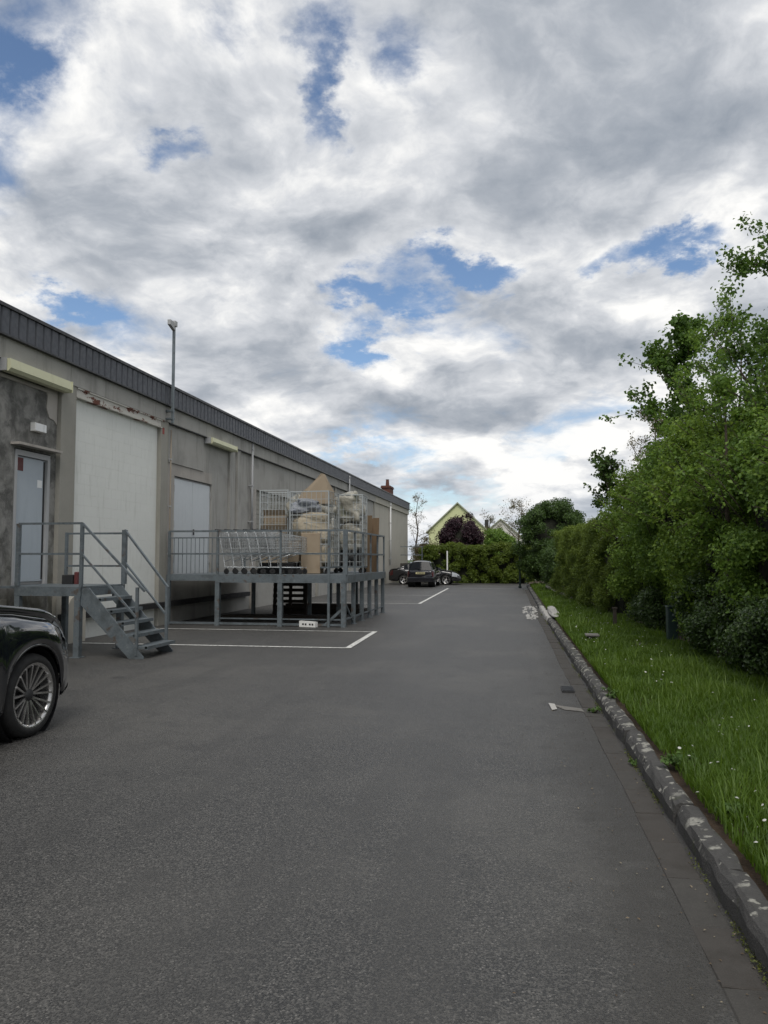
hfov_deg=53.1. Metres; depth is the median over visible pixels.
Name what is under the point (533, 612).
mortar spill
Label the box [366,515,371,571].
timber plank
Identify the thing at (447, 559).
marker post
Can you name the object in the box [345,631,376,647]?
bay line
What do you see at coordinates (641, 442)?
birch tree
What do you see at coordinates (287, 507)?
waste bag
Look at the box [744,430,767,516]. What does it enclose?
tree
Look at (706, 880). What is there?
moss
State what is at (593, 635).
marker block
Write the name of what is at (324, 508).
waste bag
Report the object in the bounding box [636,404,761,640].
hedge shrub
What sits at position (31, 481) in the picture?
door
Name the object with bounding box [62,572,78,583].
tool box
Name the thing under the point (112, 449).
warehouse building
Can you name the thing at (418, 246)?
sky
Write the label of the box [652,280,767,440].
young tree
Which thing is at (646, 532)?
hedge shrub
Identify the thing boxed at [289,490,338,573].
roll cage
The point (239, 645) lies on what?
bay line
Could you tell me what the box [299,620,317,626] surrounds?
concrete block
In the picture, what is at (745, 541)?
hedge shrub
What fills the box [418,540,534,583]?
laurel hedge
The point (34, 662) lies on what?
parked car
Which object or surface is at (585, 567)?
thuja hedge
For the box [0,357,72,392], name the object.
strip light
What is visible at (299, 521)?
bulk sack
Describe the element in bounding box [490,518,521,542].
white house
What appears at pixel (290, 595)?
wooden pallet
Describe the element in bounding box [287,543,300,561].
cardboard box
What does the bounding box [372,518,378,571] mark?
timber plank
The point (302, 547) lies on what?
shopping trolley
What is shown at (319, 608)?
timber stack
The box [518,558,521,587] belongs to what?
lamp post
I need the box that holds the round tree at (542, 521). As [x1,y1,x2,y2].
[510,497,586,583]
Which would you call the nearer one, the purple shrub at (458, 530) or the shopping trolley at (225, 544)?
the shopping trolley at (225, 544)
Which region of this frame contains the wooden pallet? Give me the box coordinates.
[272,583,307,614]
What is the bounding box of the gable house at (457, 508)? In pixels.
[426,502,488,545]
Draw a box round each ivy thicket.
[624,586,679,631]
[668,569,733,656]
[707,584,767,679]
[759,597,767,648]
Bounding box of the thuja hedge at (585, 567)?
[548,508,635,614]
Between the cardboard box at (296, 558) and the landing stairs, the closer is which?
the landing stairs
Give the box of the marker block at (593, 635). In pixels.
[585,633,599,639]
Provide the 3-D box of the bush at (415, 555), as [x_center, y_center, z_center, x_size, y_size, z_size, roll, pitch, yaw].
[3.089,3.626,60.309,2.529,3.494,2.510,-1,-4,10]
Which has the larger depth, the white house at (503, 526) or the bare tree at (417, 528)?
the white house at (503, 526)
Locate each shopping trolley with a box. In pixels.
[215,529,260,573]
[224,529,269,573]
[233,529,278,573]
[243,529,288,573]
[251,529,297,573]
[261,529,306,573]
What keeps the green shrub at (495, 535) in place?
on the ground
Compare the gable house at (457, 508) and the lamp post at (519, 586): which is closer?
the lamp post at (519, 586)
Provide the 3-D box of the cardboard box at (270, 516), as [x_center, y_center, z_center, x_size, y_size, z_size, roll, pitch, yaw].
[-2.920,0.233,20.972,0.640,0.560,0.520,-1,-4,10]
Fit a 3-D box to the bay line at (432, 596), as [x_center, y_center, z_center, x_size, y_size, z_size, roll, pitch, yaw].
[2.356,3.682,34.368,0.112,0.001,14.404,-1,-4,9]
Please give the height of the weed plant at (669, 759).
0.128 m
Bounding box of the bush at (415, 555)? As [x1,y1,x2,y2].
[408,536,436,561]
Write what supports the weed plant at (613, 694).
on the kerb
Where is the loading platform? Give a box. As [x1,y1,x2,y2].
[166,529,385,627]
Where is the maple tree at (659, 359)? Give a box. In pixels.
[599,310,711,467]
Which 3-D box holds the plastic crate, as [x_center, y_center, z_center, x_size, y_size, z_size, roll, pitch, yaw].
[-2.680,1.434,19.802,0.900,0.260,0.570,-1,-4,10]
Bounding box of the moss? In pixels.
[541,613,767,986]
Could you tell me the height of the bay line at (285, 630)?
0.001 m
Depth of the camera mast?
18.89 m
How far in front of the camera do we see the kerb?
4.32 m
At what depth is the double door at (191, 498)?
20.57 m
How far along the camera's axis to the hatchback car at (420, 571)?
43.38 m
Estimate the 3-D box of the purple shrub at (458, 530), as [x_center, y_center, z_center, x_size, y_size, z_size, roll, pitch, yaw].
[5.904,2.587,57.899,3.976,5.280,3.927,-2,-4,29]
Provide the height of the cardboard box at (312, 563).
1.020 m
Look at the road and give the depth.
4.36 m
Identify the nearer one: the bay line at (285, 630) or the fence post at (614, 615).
the fence post at (614, 615)
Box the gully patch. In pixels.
[549,703,583,711]
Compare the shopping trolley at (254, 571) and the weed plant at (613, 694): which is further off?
the shopping trolley at (254, 571)
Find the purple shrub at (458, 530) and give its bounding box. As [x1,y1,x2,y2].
[435,512,487,553]
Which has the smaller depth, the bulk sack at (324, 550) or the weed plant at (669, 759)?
the weed plant at (669, 759)
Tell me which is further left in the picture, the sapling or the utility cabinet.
the sapling
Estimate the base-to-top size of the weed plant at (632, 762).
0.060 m
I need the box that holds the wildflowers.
[576,607,766,842]
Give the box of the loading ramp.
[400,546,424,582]
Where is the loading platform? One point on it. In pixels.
(343, 578)
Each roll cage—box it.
[259,490,294,566]
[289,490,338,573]
[333,494,366,572]
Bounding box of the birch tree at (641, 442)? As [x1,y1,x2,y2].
[627,408,666,467]
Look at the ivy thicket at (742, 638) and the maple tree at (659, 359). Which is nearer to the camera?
the ivy thicket at (742, 638)
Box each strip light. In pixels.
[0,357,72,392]
[204,437,237,451]
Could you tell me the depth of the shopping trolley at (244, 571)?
19.07 m
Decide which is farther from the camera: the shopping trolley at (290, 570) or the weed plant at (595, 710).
the shopping trolley at (290, 570)
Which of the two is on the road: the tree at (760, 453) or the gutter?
the gutter
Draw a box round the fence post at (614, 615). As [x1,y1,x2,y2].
[612,607,616,624]
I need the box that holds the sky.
[0,0,767,559]
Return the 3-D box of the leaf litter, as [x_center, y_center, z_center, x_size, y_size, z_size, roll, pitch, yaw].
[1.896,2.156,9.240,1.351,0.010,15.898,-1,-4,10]
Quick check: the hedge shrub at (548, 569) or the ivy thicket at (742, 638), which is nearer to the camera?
the ivy thicket at (742, 638)
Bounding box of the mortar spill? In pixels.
[522,606,537,619]
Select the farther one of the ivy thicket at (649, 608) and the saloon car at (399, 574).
the saloon car at (399, 574)
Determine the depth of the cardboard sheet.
19.98 m
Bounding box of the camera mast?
[165,319,177,422]
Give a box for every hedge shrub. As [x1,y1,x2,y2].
[537,538,565,586]
[591,453,669,619]
[610,418,742,603]
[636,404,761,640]
[693,374,767,619]
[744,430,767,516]
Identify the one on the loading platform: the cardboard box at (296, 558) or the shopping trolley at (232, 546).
the shopping trolley at (232, 546)
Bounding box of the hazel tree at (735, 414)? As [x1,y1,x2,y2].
[657,365,765,656]
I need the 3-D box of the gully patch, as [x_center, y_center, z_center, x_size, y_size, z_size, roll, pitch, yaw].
[1.955,2.097,8.264,0.355,0.004,0.420,-1,-4,10]
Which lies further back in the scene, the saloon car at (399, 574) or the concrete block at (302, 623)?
the saloon car at (399, 574)
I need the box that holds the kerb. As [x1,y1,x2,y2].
[527,584,767,977]
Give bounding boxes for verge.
[528,581,767,900]
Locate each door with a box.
[10,449,50,585]
[173,477,209,573]
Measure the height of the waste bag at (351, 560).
0.528 m
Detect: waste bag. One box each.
[286,494,299,517]
[290,498,321,513]
[319,500,336,517]
[335,491,365,523]
[335,548,364,565]
[339,522,365,549]
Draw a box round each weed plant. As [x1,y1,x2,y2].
[587,706,600,712]
[601,687,617,698]
[628,758,636,765]
[660,751,697,769]
[711,800,764,822]
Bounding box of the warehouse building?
[0,300,409,643]
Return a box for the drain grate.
[561,686,574,692]
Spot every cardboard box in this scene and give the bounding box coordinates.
[261,525,288,562]
[263,510,286,528]
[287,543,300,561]
[301,533,323,572]
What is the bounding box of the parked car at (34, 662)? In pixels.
[0,605,68,741]
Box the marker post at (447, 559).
[446,551,447,569]
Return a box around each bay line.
[100,643,344,647]
[160,628,366,631]
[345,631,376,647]
[418,588,448,603]
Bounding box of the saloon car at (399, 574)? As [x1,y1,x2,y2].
[389,562,461,584]
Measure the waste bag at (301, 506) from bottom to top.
0.404 m
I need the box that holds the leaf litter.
[474,631,766,1013]
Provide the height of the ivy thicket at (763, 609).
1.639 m
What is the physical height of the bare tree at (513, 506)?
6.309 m
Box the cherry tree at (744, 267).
[686,211,767,434]
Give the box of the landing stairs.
[0,522,174,658]
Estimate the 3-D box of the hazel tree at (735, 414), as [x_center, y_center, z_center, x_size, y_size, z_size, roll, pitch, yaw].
[4.744,0.067,11.134,1.583,4.336,1.394,-1,-4,10]
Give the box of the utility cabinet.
[665,605,677,639]
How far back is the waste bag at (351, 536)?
20.76 m
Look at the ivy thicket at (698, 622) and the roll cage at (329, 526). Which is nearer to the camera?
the ivy thicket at (698, 622)
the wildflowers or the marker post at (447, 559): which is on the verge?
the wildflowers
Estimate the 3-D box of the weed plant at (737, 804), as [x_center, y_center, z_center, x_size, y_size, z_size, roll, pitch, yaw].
[2.031,1.709,4.395,0.323,0.144,0.263,-1,-4,10]
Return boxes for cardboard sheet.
[299,473,336,504]
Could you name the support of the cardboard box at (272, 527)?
in the roll cage at (263, 503)
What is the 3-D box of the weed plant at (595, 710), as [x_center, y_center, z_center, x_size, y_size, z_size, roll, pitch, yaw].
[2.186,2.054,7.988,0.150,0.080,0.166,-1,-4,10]
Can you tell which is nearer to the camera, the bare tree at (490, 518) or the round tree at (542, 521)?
the round tree at (542, 521)
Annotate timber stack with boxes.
[223,603,366,618]
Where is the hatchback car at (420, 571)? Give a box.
[407,560,440,586]
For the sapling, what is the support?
on the verge
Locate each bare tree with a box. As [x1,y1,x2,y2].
[408,493,437,548]
[480,508,507,539]
[484,497,529,542]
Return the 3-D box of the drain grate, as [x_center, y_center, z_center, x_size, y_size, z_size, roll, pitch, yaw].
[2.239,2.169,9.374,0.150,0.048,0.370,-1,-4,10]
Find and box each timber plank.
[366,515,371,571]
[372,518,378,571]
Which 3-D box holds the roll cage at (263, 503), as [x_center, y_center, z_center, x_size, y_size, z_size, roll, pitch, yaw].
[-2.911,0.537,21.002,0.801,2.234,0.750,-1,-4,8]
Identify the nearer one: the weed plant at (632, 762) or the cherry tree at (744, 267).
the weed plant at (632, 762)
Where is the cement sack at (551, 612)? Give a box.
[547,606,558,617]
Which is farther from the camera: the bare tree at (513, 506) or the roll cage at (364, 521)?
the bare tree at (513, 506)
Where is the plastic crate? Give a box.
[260,563,299,569]
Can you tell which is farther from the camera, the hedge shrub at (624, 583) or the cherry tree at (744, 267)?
the hedge shrub at (624, 583)
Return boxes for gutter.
[525,590,767,1023]
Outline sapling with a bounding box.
[583,446,635,611]
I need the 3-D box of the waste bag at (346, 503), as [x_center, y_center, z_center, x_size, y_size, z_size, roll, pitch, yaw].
[-0.919,-0.129,21.077,0.866,0.891,0.839,-1,-4,10]
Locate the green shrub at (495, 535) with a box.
[483,528,516,553]
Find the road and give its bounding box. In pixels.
[0,582,767,1023]
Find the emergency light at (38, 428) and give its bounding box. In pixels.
[30,422,46,433]
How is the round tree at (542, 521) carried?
on the verge
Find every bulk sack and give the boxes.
[293,512,333,543]
[298,543,333,566]
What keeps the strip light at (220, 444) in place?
attached to the warehouse building
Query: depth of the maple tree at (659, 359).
16.11 m
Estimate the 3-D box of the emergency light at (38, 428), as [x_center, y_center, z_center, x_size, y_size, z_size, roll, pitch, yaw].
[-6.274,-1.528,13.978,0.105,0.149,0.330,-1,-4,10]

